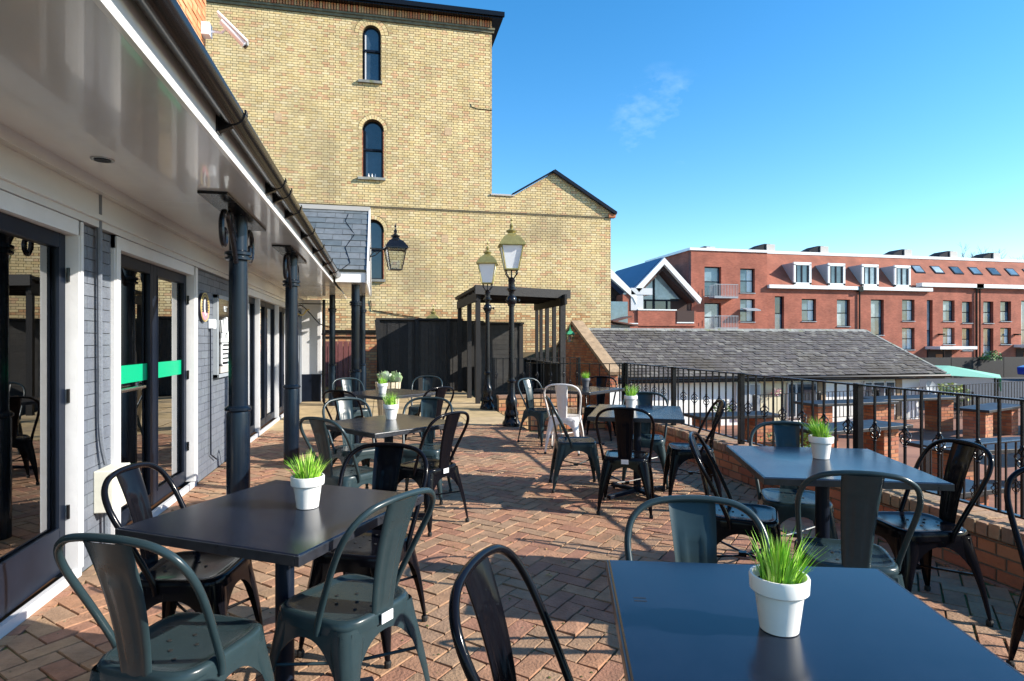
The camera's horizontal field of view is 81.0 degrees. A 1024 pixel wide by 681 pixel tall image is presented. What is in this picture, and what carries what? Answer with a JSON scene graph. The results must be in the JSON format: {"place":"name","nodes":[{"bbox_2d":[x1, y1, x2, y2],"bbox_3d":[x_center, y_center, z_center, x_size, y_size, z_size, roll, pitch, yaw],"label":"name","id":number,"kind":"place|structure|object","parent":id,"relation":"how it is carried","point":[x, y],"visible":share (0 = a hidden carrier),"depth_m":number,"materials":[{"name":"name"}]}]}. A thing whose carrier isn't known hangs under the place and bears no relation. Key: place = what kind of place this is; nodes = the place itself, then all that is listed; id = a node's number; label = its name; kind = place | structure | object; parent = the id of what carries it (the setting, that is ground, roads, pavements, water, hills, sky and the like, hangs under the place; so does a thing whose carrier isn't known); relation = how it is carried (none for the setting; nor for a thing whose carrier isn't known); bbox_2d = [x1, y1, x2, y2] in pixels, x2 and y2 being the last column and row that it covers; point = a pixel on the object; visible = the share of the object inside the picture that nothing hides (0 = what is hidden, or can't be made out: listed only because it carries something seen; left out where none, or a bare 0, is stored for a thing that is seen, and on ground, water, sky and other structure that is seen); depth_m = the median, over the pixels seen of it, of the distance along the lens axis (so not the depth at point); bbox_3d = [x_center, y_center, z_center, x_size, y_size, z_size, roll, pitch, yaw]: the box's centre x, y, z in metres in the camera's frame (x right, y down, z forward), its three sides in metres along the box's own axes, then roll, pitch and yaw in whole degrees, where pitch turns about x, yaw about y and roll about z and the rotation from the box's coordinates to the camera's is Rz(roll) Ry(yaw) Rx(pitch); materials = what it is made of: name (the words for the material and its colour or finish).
{"place":"outdoors","nodes":[
{"label":"outdoors","id":0,"kind":"place"},
{"bbox_2d":[326,330,376,389],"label":"red brick wall","id":1,"kind":"structure","parent":0,"point":[371,357],"depth_m":17.02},
{"bbox_2d":[326,341,350,386],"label":"maroon gate","id":2,"kind":"structure","parent":1,"relation":"attached to","point":[342,348],"depth_m":16.73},
{"bbox_2d":[375,370,402,415],"bbox_3d":[-2.027,0.926,9.896,0.446,0.867,0.415,0,0,-12],"label":"basket planter","id":3,"kind":"object","parent":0,"point":[394,379],"visible":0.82,"depth_m":9.82,"materials":[{"name":"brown wood"}]},
{"bbox_2d":[205,0,616,396],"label":"yellow brick building","id":4,"kind":"structure","parent":0,"point":[382,109],"depth_m":18.45,"materials":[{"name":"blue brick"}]},
{"bbox_2d":[363,28,379,80],"bbox_3d":[-4.289,-8.710,18.337,0.500,1.680,0.120,0,0,-12],"label":"window","id":5,"kind":"structure","parent":4,"relation":"in","point":[371,37],"depth_m":18.34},
{"bbox_2d":[363,122,382,177],"bbox_3d":[-4.263,-5.820,18.404,0.600,1.760,0.120,0,0,-12],"label":"window","id":6,"kind":"structure","parent":4,"relation":"in","point":[372,131],"depth_m":18.40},
{"bbox_2d":[371,221,382,278],"bbox_3d":[-4.263,-2.760,18.404,0.600,1.800,0.120,0,0,-12],"label":"window","id":7,"kind":"structure","parent":4,"relation":"in","point":[376,229],"depth_m":18.43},
{"bbox_2d":[0,389,1023,680],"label":"terrace","id":8,"kind":"structure","parent":0,"point":[564,541],"depth_m":3.60,"materials":[{"name":"brick"}]},
{"bbox_2d":[53,533,274,680],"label":"metal chair","id":9,"kind":"object","parent":8,"relation":"on","point":[207,644],"visible":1,"depth_m":1.70,"materials":[{"name":"grey paint"}]},
{"bbox_2d":[0,0,346,638],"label":"pub building","id":10,"kind":"structure","parent":8,"relation":"on","point":[133,114],"depth_m":3.40,"materials":[{"name":"grey paint"}]},
{"bbox_2d":[0,212,69,618],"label":"door","id":11,"kind":"structure","parent":10,"relation":"in","point":[32,256],"depth_m":3.14,"materials":[{"name":"black glass"}]},
{"bbox_2d":[96,195,109,543],"bbox_3d":[-2.560,0.205,3.756,0.041,2.352,0.124,0,0,-4],"label":"conduit pipe","id":12,"kind":"object","parent":10,"relation":"attached to","point":[106,525],"visible":0.81,"depth_m":3.72,"materials":[{"name":"grey paint"}]},
{"bbox_2d":[93,463,129,512],"bbox_3d":[-2.564,0.940,3.846,0.120,0.260,0.270,0,0,-12],"label":"meter box","id":13,"kind":"object","parent":10,"relation":"attached to","point":[116,497],"visible":0.52,"depth_m":3.72,"materials":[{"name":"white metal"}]},
{"bbox_2d":[121,254,153,525],"bbox_3d":[-2.789,0.355,4.416,0.079,1.930,0.820,0,0,-12],"label":"door","id":14,"kind":"structure","parent":10,"relation":"in","point":[137,276],"depth_m":4.56,"materials":[{"name":"black glass"}]},
{"bbox_2d":[154,265,188,503],"bbox_3d":[-2.973,0.355,5.222,0.064,1.930,0.834,0,0,-12],"label":"door","id":15,"kind":"structure","parent":10,"relation":"in","point":[169,286],"depth_m":5.25,"materials":[{"name":"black glass"}]},
{"bbox_2d":[198,293,209,321],"bbox_3d":[-3.061,-0.330,5.953,0.036,0.292,0.292,0,0,-12],"label":"round pub plaque","id":16,"kind":"object","parent":10,"relation":"attached to","point":[203,307],"visible":1,"depth_m":5.91,"materials":[{"name":"gold metal"}]},
{"bbox_2d":[208,319,216,459],"bbox_3d":[-3.118,0.524,6.270,0.060,1.487,0.223,0,0,-12],"label":"conduit pipe","id":17,"kind":"object","parent":10,"relation":"attached to","point":[211,323],"visible":1,"depth_m":6.18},
{"bbox_2d":[213,294,228,377],"bbox_3d":[-3.203,-0.045,6.669,0.063,0.890,0.660,0,0,-12],"label":"poster case","id":18,"kind":"object","parent":10,"relation":"attached to","point":[220,332],"visible":0.88,"depth_m":6.48,"materials":[{"name":"grey metal"}]},
{"bbox_2d":[201,11,248,48],"bbox_3d":[-3.170,-3.433,6.638,0.485,0.351,0.156,0,0,-12],"label":"security camera","id":19,"kind":"object","parent":10,"relation":"attached to","point":[233,31],"visible":1,"depth_m":6.61,"materials":[{"name":"white plastic"}]},
{"bbox_2d":[248,296,254,434],"bbox_3d":[-3.656,0.355,8.298,0.044,1.930,0.805,0,0,-12],"label":"door","id":20,"kind":"structure","parent":10,"relation":"in","point":[251,301],"depth_m":8.58,"materials":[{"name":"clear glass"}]},
{"bbox_2d":[260,300,265,426],"bbox_3d":[-3.832,0.355,9.101,0.044,1.930,0.800,0,0,-12],"label":"door","id":21,"kind":"structure","parent":10,"relation":"in","point":[262,304],"depth_m":9.38,"materials":[{"name":"clear glass"}]},
{"bbox_2d":[266,302,274,422],"bbox_3d":[-4.009,0.355,9.907,0.044,1.930,0.810,0,0,-12],"label":"door","id":22,"kind":"structure","parent":10,"relation":"in","point":[270,308],"depth_m":10.06,"materials":[{"name":"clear glass"}]},
{"bbox_2d":[279,307,282,413],"bbox_3d":[-4.188,0.355,10.728,0.044,1.930,0.830,0,0,-12],"label":"door","id":23,"kind":"structure","parent":10,"relation":"in","point":[280,308],"depth_m":11.05,"materials":[{"name":"clear glass"}]},
{"bbox_2d":[321,300,325,401],"bbox_3d":[-4.238,0.230,13.517,0.100,2.300,0.100,0,0,-12],"label":"downpipe","id":24,"kind":"object","parent":10,"relation":"attached to","point":[323,334],"visible":0.9,"depth_m":13.48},
{"bbox_2d":[299,204,371,296],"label":"slate porch roof","id":25,"kind":"structure","parent":10,"relation":"attached to","point":[343,233],"depth_m":10.74,"materials":[{"name":"grey stone"}]},
{"bbox_2d":[369,223,408,270],"bbox_3d":[-2.339,-1.783,11.291,0.714,0.910,0.428,0,0,-20],"label":"wall lantern","id":26,"kind":"object","parent":25,"relation":"attached to","point":[395,243],"depth_m":11.24,"materials":[{"name":"black paint"}]},
{"bbox_2d":[101,462,262,680],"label":"metal chair","id":27,"kind":"object","parent":8,"relation":"on","point":[165,582],"visible":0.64,"depth_m":2.45,"materials":[{"name":"black paint"}]},
{"bbox_2d":[197,190,265,494],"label":"veranda column","id":28,"kind":"structure","parent":8,"relation":"on","point":[242,223],"depth_m":4.51,"materials":[{"name":"metal"}]},
{"bbox_2d":[115,480,423,680],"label":"terrace table","id":29,"kind":"object","parent":8,"relation":"on","point":[269,522],"visible":0.82,"depth_m":2.10,"materials":[{"name":"metal"}]},
{"bbox_2d":[284,450,332,509],"bbox_3d":[-0.773,0.519,2.264,0.205,0.222,0.176,0,0,-38],"label":"grass pot","id":30,"kind":"object","parent":29,"relation":"on","point":[307,482],"depth_m":2.23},
{"bbox_2d":[272,245,306,464],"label":"veranda column","id":31,"kind":"structure","parent":8,"relation":"on","point":[292,258],"depth_m":6.68,"materials":[{"name":"metal"}]},
{"bbox_2d":[328,295,336,405],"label":"veranda column","id":32,"kind":"structure","parent":8,"relation":"on","point":[332,364],"depth_m":12.62,"materials":[{"name":"metal"}]},
{"bbox_2d":[299,416,372,487],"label":"metal chair","id":33,"kind":"object","parent":8,"relation":"on","point":[356,475],"visible":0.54,"depth_m":4.12,"materials":[{"name":"grey paint"}]},
{"bbox_2d":[322,397,374,488],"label":"metal chair","id":34,"kind":"object","parent":8,"relation":"on","point":[345,411],"visible":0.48,"depth_m":5.36,"materials":[{"name":"grey paint"}]},
{"bbox_2d":[322,390,376,463],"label":"metal chair","id":35,"kind":"object","parent":8,"relation":"on","point":[340,394],"visible":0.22,"depth_m":6.32,"materials":[{"name":"black paint"}]},
{"bbox_2d":[331,377,369,440],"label":"metal chair","id":36,"kind":"object","parent":8,"relation":"on","point":[346,382],"visible":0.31,"depth_m":8.35,"materials":[{"name":"grey paint"}]},
{"bbox_2d":[269,487,435,680],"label":"metal chair","id":37,"kind":"object","parent":8,"relation":"on","point":[341,622],"visible":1,"depth_m":2.06,"materials":[{"name":"grey paint"}]},
{"bbox_2d":[349,284,361,417],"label":"veranda column","id":38,"kind":"structure","parent":8,"relation":"on","point":[355,371],"depth_m":10.20,"materials":[{"name":"metal"}]},
{"bbox_2d":[297,442,428,668],"bbox_3d":[-0.673,0.948,2.811,0.467,0.863,0.508,0,0,13],"label":"metal chair","id":39,"kind":"object","parent":8,"relation":"on","point":[358,555],"visible":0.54,"depth_m":2.85,"materials":[{"name":"black paint"}]},
{"bbox_2d":[360,296,366,404],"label":"veranda column","id":40,"kind":"structure","parent":8,"relation":"on","point":[363,311],"depth_m":12.76,"materials":[{"name":"metal"}]},
{"bbox_2d":[344,388,435,403],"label":"terrace table","id":41,"kind":"object","parent":8,"relation":"on","point":[376,395],"visible":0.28,"depth_m":7.13,"materials":[{"name":"laminate"}]},
{"bbox_2d":[325,413,462,517],"bbox_3d":[-0.950,1.005,4.624,0.808,0.750,0.808,0,0,43],"label":"terrace table","id":42,"kind":"object","parent":8,"relation":"on","point":[381,426],"visible":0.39,"depth_m":4.47,"materials":[{"name":"metal"}]},
{"bbox_2d":[383,393,399,419],"bbox_3d":[-0.964,0.507,4.803,0.206,0.245,0.203,0,0,-12],"label":"grass pot","id":43,"kind":"object","parent":42,"relation":"on","point":[390,407],"depth_m":4.77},
{"bbox_2d":[406,376,442,439],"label":"metal chair","id":44,"kind":"object","parent":8,"relation":"on","point":[427,386],"visible":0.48,"depth_m":8.79,"materials":[{"name":"grey paint"}]},
{"bbox_2d":[397,397,452,504],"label":"metal chair","id":45,"kind":"object","parent":8,"relation":"on","point":[430,449],"visible":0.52,"depth_m":5.43,"materials":[{"name":"grey paint"}]},
{"bbox_2d":[375,318,483,390],"bbox_3d":[-2.203,0.390,16.240,2.960,1.980,0.270,0,0,-12],"label":"black board fence","id":46,"kind":"object","parent":8,"relation":"on","point":[410,350],"visible":0.59,"depth_m":16.22,"materials":[{"name":"wood"}]},
{"bbox_2d":[405,386,453,459],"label":"metal chair","id":47,"kind":"object","parent":8,"relation":"on","point":[441,391],"visible":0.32,"depth_m":6.80,"materials":[{"name":"black paint"}]},
{"bbox_2d":[397,411,469,536],"bbox_3d":[-0.616,0.948,4.508,0.508,0.863,0.467,0,0,36],"label":"metal chair","id":48,"kind":"object","parent":8,"relation":"on","point":[443,465],"visible":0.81,"depth_m":4.39,"materials":[{"name":"black paint"}]},
{"bbox_2d":[476,240,498,409],"bbox_3d":[-0.492,-0.325,12.074,0.420,3.410,0.420,0,0,3],"label":"lamp post","id":49,"kind":"object","parent":8,"relation":"on","point":[487,263],"visible":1,"depth_m":12.00,"materials":[{"name":"metal"}]},
{"bbox_2d":[497,215,525,426],"bbox_3d":[-0.009,-0.325,9.723,0.420,3.410,0.420,0,0,-6],"label":"lamp post","id":50,"kind":"object","parent":8,"relation":"on","point":[512,244],"visible":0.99,"depth_m":9.64,"materials":[{"name":"metal"}]},
{"bbox_2d":[449,544,573,680],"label":"metal chair","id":51,"kind":"object","parent":8,"relation":"on","point":[475,576],"visible":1,"depth_m":1.44,"materials":[{"name":"black paint"}]},
{"bbox_2d":[517,378,562,445],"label":"metal chair","id":52,"kind":"object","parent":8,"relation":"on","point":[540,414],"visible":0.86,"depth_m":8.11,"materials":[{"name":"grey paint"}]},
{"bbox_2d":[543,384,583,455],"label":"metal chair","id":53,"kind":"object","parent":8,"relation":"on","point":[574,422],"visible":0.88,"depth_m":7.27,"materials":[{"name":"white paint"}]},
{"bbox_2d":[545,395,600,492],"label":"metal chair","id":54,"kind":"object","parent":8,"relation":"on","point":[565,447],"visible":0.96,"depth_m":5.46,"materials":[{"name":"grey paint"}]},
{"bbox_2d":[534,385,624,444],"bbox_3d":[0.888,1.005,7.872,0.858,0.750,0.858,0,0,40],"label":"terrace table","id":55,"kind":"object","parent":8,"relation":"on","point":[591,390],"visible":0.56,"depth_m":7.73,"materials":[{"name":"metal"}]},
{"bbox_2d":[582,376,616,440],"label":"metal chair","id":56,"kind":"object","parent":8,"relation":"on","point":[601,381],"visible":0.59,"depth_m":8.65,"materials":[{"name":"black paint"}]},
{"bbox_2d":[595,407,654,518],"bbox_3d":[0.932,0.948,4.883,0.467,0.863,0.508,0,0,16],"label":"metal chair","id":57,"kind":"object","parent":8,"relation":"on","point":[623,455],"visible":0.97,"depth_m":4.73,"materials":[{"name":"black paint"}]},
{"bbox_2d":[587,404,684,499],"bbox_3d":[1.119,1.005,5.363,0.778,0.750,1.008,0,0,14],"label":"terrace table","id":58,"kind":"object","parent":8,"relation":"on","point":[666,414],"visible":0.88,"depth_m":5.32,"materials":[{"name":"metal"}]},
{"bbox_2d":[621,391,668,489],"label":"metal chair","id":59,"kind":"object","parent":8,"relation":"on","point":[644,398],"visible":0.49,"depth_m":5.82,"materials":[{"name":"grey paint"}]},
{"bbox_2d":[662,399,725,496],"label":"metal chair","id":60,"kind":"object","parent":8,"relation":"on","point":[678,455],"visible":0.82,"depth_m":5.12,"materials":[{"name":"black paint"}]},
{"bbox_2d":[624,495,769,562],"bbox_3d":[0.589,0.948,1.769,0.467,0.863,0.508,0,0,3],"label":"metal chair","id":61,"kind":"object","parent":8,"relation":"on","point":[693,525],"visible":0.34,"depth_m":1.98,"materials":[{"name":"grey paint"}]},
{"bbox_2d":[688,431,781,559],"bbox_3d":[1.229,0.948,3.288,0.508,0.863,0.467,0,0,23],"label":"metal chair","id":62,"kind":"object","parent":8,"relation":"on","point":[730,521],"visible":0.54,"depth_m":3.16,"materials":[{"name":"black paint"}]},
{"bbox_2d":[749,421,837,558],"bbox_3d":[1.700,0.948,3.626,0.467,0.863,0.508,0,0,16],"label":"metal chair","id":63,"kind":"object","parent":8,"relation":"on","point":[781,499],"visible":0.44,"depth_m":3.67,"materials":[{"name":"grey paint"}]},
{"bbox_2d":[606,560,1023,680],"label":"terrace table","id":64,"kind":"object","parent":8,"relation":"on","point":[680,621],"visible":1,"depth_m":1.29,"materials":[{"name":"metal"}]},
{"bbox_2d":[747,527,830,636],"bbox_3d":[0.607,0.516,1.317,0.171,0.228,0.178,0,0,13],"label":"grass pot","id":65,"kind":"object","parent":64,"relation":"on","point":[779,584],"depth_m":1.28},
{"bbox_2d":[726,445,953,538],"bbox_3d":[1.619,1.005,3.128,0.798,0.750,0.868,0,0,9],"label":"terrace table","id":66,"kind":"object","parent":8,"relation":"on","point":[785,466],"visible":0.49,"depth_m":3.07,"materials":[{"name":"metal"}]},
{"bbox_2d":[800,414,833,459],"bbox_3d":[1.628,0.508,3.192,0.215,0.245,0.205,0,0,-12],"label":"grass pot","id":67,"kind":"object","parent":66,"relation":"on","point":[820,441],"depth_m":3.17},
{"bbox_2d":[793,470,923,587],"bbox_3d":[1.460,0.948,2.613,0.467,0.863,0.508,0,0,16],"label":"metal chair","id":68,"kind":"object","parent":8,"relation":"on","point":[855,546],"visible":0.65,"depth_m":2.45,"materials":[{"name":"grey paint"}]},
{"bbox_2d":[875,438,993,626],"bbox_3d":[2.109,0.948,3.097,0.508,0.863,0.467,0,0,-2],"label":"metal chair","id":69,"kind":"object","parent":8,"relation":"on","point":[943,530],"visible":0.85,"depth_m":3.01,"materials":[{"name":"black paint"}]},
{"bbox_2d":[1004,467,1023,667],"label":"metal chair","id":70,"kind":"object","parent":8,"relation":"on","point":[1017,629],"visible":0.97,"depth_m":2.50,"materials":[{"name":"black paint"}]},
{"bbox_2d":[611,257,703,327],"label":"glazed gable house","id":71,"kind":"structure","parent":0,"point":[659,293],"depth_m":50.78,"materials":[{"name":"paint"}]},
{"bbox_2d":[410,0,1023,272],"label":"sky","id":72,"kind":"structure","parent":0,"point":[879,127],"materials":[{"name":"blue"}]},
{"bbox_2d":[721,408,1022,519],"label":"garden paving","id":73,"kind":"structure","parent":0,"point":[913,454],"depth_m":12.99,"materials":[{"name":"brick"}]},
{"bbox_2d":[684,411,780,445],"bbox_3d":[4.618,1.916,12.578,1.900,0.760,0.700,0,0,-12],"label":"pillar table","id":74,"kind":"object","parent":73,"relation":"on","point":[751,421],"visible":0.25,"depth_m":12.46,"materials":[{"name":"red brick"}]},
{"bbox_2d":[556,321,950,425],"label":"slate roofed cottage","id":75,"kind":"structure","parent":73,"relation":"on","point":[863,356],"depth_m":17.07,"materials":[{"name":"stone"}]},
{"bbox_2d":[735,383,760,410],"bbox_3d":[6.414,1.645,16.298,0.740,0.970,0.100,0,0,-12],"label":"window","id":76,"kind":"structure","parent":75,"relation":"in","point":[751,385],"depth_m":16.28,"materials":[{"name":"grey glass"}]},
{"bbox_2d":[786,382,796,417],"bbox_3d":[7.731,1.645,16.594,0.280,0.970,0.085,0,0,-12],"label":"window","id":77,"kind":"structure","parent":75,"relation":"in","point":[788,384],"depth_m":16.57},
{"bbox_2d":[797,382,816,416],"bbox_3d":[8.186,1.645,16.693,0.650,0.970,0.085,0,0,-12],"label":"window","id":78,"kind":"structure","parent":75,"relation":"in","point":[806,385],"depth_m":16.64,"materials":[{"name":"grey glass"}]},
{"bbox_2d":[752,389,878,420],"bbox_3d":[7.815,1.804,15.274,4.310,0.992,0.052,0,0,-22],"label":"garden middle railing","id":79,"kind":"object","parent":73,"relation":"on","point":[818,398],"visible":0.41,"depth_m":14.99,"materials":[{"name":"black paint"}]},
{"bbox_2d":[793,398,898,423],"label":"pillar table","id":80,"kind":"object","parent":73,"relation":"on","point":[881,410],"visible":0.3,"depth_m":13.88,"materials":[{"name":"red brick"}]},
{"bbox_2d":[800,419,912,460],"bbox_3d":[6.120,1.916,10.859,2.300,0.760,0.800,0,0,-24],"label":"pillar table","id":81,"kind":"object","parent":73,"relation":"on","point":[882,444],"visible":0.34,"depth_m":10.97,"materials":[{"name":"red brick"}]},
{"bbox_2d":[863,394,964,431],"bbox_3d":[10.006,1.856,15.088,2.600,0.880,0.800,0,0,-16],"label":"pillar table","id":82,"kind":"object","parent":73,"relation":"on","point":[930,402],"visible":0.45,"depth_m":15.16,"materials":[{"name":"red brick"}]},
{"bbox_2d":[885,381,1023,419],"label":"garden far railing","id":83,"kind":"object","parent":73,"relation":"on","point":[964,391],"visible":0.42,"depth_m":17.63,"materials":[{"name":"black paint"}]},
{"bbox_2d":[907,436,1019,479],"bbox_3d":[7.601,1.936,9.239,2.800,0.720,0.900,0,0,-12],"label":"pillar table","id":84,"kind":"object","parent":73,"relation":"on","point":[991,449],"visible":0.11,"depth_m":9.00,"materials":[{"name":"red brick"}]},
{"bbox_2d":[935,476,1003,510],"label":"pillar table","id":85,"kind":"object","parent":73,"relation":"on","point":[968,487],"visible":0.06,"depth_m":7.04,"materials":[{"name":"metal"}]},
{"bbox_2d":[923,439,1019,517],"bbox_3d":[5.307,1.624,5.921,3.588,1.352,0.077,0,0,-20],"label":"garden stair railing","id":86,"kind":"object","parent":73,"relation":"on","point":[927,463],"visible":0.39,"depth_m":5.59,"materials":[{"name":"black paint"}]},
{"bbox_2d":[954,402,1019,438],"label":"pillar table","id":87,"kind":"object","parent":73,"relation":"on","point":[988,420],"visible":0.91,"depth_m":14.03,"materials":[{"name":"red brick"}]},
{"bbox_2d":[919,377,1023,407],"bbox_3d":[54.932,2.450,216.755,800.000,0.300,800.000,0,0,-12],"label":"ground","id":88,"kind":"structure","parent":0,"point":[977,386],"depth_m":30.66,"materials":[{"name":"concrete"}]},
{"bbox_2d":[473,322,523,409],"bbox_3d":[-0.345,0.915,15.423,1.320,2.770,0.160,0,0,-12],"label":"slatted screen","id":89,"kind":"object","parent":88,"relation":"on","point":[499,339],"visible":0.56,"depth_m":15.43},
{"bbox_2d":[455,285,570,403],"bbox_3d":[0.009,0.550,14.927,2.456,3.500,3.641,0,0,-12],"label":"timber pergola","id":90,"kind":"object","parent":88,"relation":"on","point":[540,299],"visible":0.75,"depth_m":14.37,"materials":[{"name":"wood"}]},
{"bbox_2d":[496,394,582,428],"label":"stair brick wall","id":91,"kind":"structure","parent":88,"relation":"on","point":[501,404],"depth_m":11.83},
{"bbox_2d":[492,357,580,394],"bbox_3d":[0.500,0.699,11.984,1.816,0.722,0.077,0,0,-12],"label":"stair railing","id":92,"kind":"object","parent":91,"relation":"on","point":[578,359],"visible":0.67,"depth_m":11.94,"materials":[{"name":"metal"}]},
{"bbox_2d":[528,407,604,430],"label":"stair brick wall","id":93,"kind":"structure","parent":88,"relation":"on","point":[532,420],"depth_m":9.32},
{"bbox_2d":[526,362,623,407],"bbox_3d":[0.959,0.699,9.136,1.504,0.722,0.077,0,0,9],"label":"stair head railing","id":94,"kind":"object","parent":93,"relation":"on","point":[528,371],"visible":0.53,"depth_m":9.14,"materials":[{"name":"metal"}]},
{"bbox_2d":[605,421,1023,591],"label":"brick wall","id":95,"kind":"structure","parent":88,"relation":"on","point":[994,543],"depth_m":3.73,"materials":[{"name":"brick"}]},
{"bbox_2d":[624,362,1023,519],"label":"terrace railing","id":96,"kind":"object","parent":95,"relation":"on","point":[857,427],"visible":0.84,"depth_m":4.71,"materials":[{"name":"metal"}]},
{"bbox_2d":[645,244,1023,357],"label":"red brick flats","id":97,"kind":"structure","parent":88,"relation":"on","point":[946,304],"depth_m":57.18,"materials":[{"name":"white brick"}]},
{"bbox_2d":[705,303,718,327],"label":"window","id":98,"kind":"structure","parent":97,"relation":"in","point":[711,309],"depth_m":53.33,"materials":[{"name":"clear glass"}]},
{"bbox_2d":[704,267,721,296],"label":"window","id":99,"kind":"structure","parent":97,"relation":"in","point":[711,273],"depth_m":53.33,"materials":[{"name":"clear glass"}]},
{"bbox_2d":[740,269,755,293],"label":"window","id":100,"kind":"structure","parent":97,"relation":"in","point":[746,275],"depth_m":54.10,"materials":[{"name":"clear glass"}]},
{"bbox_2d":[740,299,755,322],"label":"window","id":101,"kind":"structure","parent":97,"relation":"in","point":[745,316],"depth_m":54.08,"materials":[{"name":"clear glass"}]},
{"bbox_2d":[775,296,781,328],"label":"door","id":102,"kind":"structure","parent":97,"relation":"in","point":[778,300],"depth_m":54.80,"materials":[{"name":"glass"}]},
{"bbox_2d":[801,299,816,321],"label":"window","id":103,"kind":"structure","parent":97,"relation":"in","point":[807,304],"depth_m":55.44,"materials":[{"name":"clear glass"}]},
{"bbox_2d":[837,300,850,326],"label":"window","id":104,"kind":"structure","parent":97,"relation":"in","point":[842,305],"depth_m":56.26,"materials":[{"name":"clear glass"}]},
{"bbox_2d":[871,300,884,335],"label":"window","id":105,"kind":"structure","parent":97,"relation":"in","point":[875,304],"depth_m":57.03,"materials":[{"name":"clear glass"}]},
{"bbox_2d":[935,365,1000,402],"bbox_3d":[16.403,1.630,23.220,3.432,1.340,8.165,0,0,15],"label":"green canopy","id":106,"kind":"object","parent":88,"relation":"on","point":[955,371],"visible":0.48,"depth_m":20.95,"materials":[{"name":"fabric"}]},
{"bbox_2d":[921,357,1023,377],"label":"dark panel fence","id":107,"kind":"object","parent":88,"relation":"on","point":[1005,366],"visible":0.53,"depth_m":37.09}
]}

